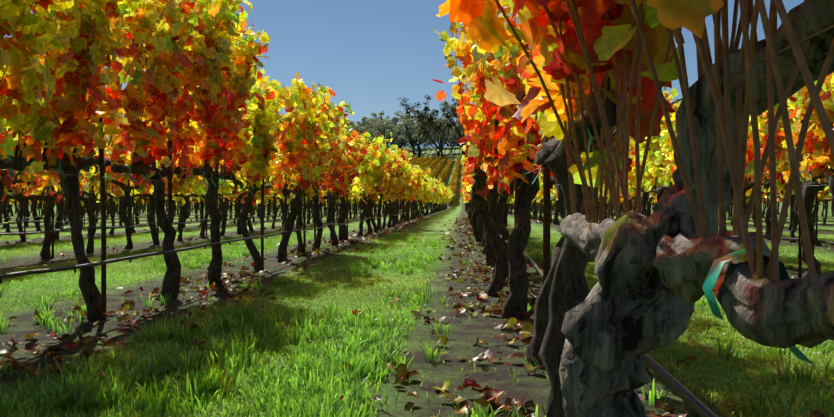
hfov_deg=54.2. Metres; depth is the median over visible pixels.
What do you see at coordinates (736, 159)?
vine canes
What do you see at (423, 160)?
vine row canopy
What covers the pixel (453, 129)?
tall tree
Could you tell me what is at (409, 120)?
hill tree
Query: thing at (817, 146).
vine row
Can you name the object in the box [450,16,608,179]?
vine row canes
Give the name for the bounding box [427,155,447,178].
vine row canopy
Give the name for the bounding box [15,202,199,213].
vine row
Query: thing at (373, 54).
sky
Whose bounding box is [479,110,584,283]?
vine row stakes
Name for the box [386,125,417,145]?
hill tree
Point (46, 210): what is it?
vine row
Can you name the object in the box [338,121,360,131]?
hill tree
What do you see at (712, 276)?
foreground vine ties
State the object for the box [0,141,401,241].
vine row
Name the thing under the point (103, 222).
vine row stakes
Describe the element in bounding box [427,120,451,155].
hill tree
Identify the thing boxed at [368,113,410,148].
tall tree
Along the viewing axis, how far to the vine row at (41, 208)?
44.90 m
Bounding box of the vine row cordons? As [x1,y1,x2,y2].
[0,154,338,203]
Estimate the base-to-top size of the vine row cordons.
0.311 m
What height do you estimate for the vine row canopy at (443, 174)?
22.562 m
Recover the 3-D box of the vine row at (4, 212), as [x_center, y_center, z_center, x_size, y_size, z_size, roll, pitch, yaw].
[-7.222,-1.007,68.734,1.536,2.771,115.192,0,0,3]
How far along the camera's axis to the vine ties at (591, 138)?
1.81 m
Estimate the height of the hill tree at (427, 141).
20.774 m
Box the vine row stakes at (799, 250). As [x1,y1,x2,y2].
[535,119,802,277]
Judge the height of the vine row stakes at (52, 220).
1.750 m
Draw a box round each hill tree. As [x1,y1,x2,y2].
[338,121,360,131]
[353,117,391,141]
[358,111,397,146]
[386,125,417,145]
[391,111,430,153]
[392,125,415,149]
[393,115,417,148]
[420,128,447,153]
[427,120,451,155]
[433,121,465,152]
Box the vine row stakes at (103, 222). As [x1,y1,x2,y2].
[98,117,419,317]
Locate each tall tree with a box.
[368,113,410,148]
[394,109,453,157]
[440,92,468,156]
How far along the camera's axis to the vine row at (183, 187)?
13.16 m
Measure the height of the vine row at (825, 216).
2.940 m
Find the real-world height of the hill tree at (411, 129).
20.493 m
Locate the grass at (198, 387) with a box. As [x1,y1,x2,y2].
[0,232,833,416]
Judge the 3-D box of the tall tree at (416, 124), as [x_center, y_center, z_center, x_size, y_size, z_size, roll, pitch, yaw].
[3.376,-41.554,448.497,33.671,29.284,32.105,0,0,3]
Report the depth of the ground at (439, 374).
5.39 m
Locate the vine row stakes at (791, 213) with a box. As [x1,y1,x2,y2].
[608,174,817,237]
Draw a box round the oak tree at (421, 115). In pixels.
[397,95,462,158]
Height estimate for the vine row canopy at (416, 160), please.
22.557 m
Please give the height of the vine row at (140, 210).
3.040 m
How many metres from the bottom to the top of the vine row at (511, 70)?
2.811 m
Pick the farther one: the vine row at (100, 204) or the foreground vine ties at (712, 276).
the vine row at (100, 204)
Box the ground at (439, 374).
[0,147,833,416]
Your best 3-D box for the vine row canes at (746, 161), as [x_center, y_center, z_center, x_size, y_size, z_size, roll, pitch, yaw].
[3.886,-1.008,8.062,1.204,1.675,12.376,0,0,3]
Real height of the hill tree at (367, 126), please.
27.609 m
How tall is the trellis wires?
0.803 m
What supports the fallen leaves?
on the ground at (439, 374)
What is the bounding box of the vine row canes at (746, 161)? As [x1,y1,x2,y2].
[649,91,833,182]
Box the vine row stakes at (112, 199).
[24,178,307,232]
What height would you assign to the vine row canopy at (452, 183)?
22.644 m
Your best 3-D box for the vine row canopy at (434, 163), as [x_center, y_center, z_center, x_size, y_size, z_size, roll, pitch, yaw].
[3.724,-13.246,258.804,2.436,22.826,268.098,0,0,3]
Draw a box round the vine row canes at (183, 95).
[0,0,398,196]
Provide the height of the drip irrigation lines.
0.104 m
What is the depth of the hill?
1238.37 m
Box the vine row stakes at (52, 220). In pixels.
[51,165,357,257]
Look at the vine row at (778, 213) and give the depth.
53.27 m
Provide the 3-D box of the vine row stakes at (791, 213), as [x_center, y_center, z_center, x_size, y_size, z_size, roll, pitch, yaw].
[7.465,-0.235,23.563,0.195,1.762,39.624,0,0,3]
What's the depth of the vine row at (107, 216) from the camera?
38.92 m
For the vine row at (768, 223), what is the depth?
16.39 m
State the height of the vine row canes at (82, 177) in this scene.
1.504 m
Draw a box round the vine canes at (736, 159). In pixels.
[495,0,833,280]
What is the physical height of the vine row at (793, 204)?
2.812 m
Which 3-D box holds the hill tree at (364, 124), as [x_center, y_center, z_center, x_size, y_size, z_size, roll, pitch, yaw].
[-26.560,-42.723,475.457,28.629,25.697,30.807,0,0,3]
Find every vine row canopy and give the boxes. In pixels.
[408,156,423,164]
[412,156,429,167]
[420,156,435,168]
[422,156,441,173]
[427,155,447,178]
[437,156,453,182]
[447,156,460,199]
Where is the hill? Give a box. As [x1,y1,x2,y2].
[282,139,465,152]
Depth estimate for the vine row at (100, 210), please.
67.33 m
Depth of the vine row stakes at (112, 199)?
18.35 m
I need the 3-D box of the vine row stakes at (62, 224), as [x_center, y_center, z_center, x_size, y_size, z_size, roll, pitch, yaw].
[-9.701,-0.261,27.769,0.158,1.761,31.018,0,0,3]
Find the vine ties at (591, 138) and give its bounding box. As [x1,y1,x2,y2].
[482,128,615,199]
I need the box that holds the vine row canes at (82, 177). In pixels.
[0,137,124,190]
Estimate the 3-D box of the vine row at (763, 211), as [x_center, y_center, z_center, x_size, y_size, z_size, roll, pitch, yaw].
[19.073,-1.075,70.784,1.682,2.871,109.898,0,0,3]
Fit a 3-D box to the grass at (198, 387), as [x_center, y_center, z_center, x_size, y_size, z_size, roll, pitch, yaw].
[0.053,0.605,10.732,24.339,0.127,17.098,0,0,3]
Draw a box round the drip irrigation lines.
[0,208,833,416]
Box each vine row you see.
[0,0,454,321]
[0,94,420,258]
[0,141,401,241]
[0,188,327,222]
[0,200,257,215]
[0,202,232,213]
[2,176,377,232]
[3,193,351,226]
[9,200,279,217]
[9,201,306,219]
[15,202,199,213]
[431,0,684,416]
[508,72,833,278]
[509,123,829,245]
[531,185,833,231]
[607,196,829,225]
[613,195,829,220]
[652,198,833,216]
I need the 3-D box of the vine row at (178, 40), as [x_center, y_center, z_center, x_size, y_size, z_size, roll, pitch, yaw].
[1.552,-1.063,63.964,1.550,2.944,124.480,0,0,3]
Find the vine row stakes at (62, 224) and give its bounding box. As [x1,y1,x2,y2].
[7,181,230,228]
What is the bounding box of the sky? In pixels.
[4,0,803,146]
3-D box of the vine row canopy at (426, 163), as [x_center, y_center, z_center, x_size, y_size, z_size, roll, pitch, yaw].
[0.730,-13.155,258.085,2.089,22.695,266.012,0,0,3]
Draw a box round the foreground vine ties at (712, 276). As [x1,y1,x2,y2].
[620,217,814,365]
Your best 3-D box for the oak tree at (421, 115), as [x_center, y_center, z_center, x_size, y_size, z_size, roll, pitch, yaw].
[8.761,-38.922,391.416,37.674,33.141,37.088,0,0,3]
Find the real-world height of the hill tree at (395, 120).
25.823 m
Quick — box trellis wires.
[0,25,833,199]
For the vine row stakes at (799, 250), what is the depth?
7.89 m
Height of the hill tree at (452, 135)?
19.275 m
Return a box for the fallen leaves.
[0,217,830,416]
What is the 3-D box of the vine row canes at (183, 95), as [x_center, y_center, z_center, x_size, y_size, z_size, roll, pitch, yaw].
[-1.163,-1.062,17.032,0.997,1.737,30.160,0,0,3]

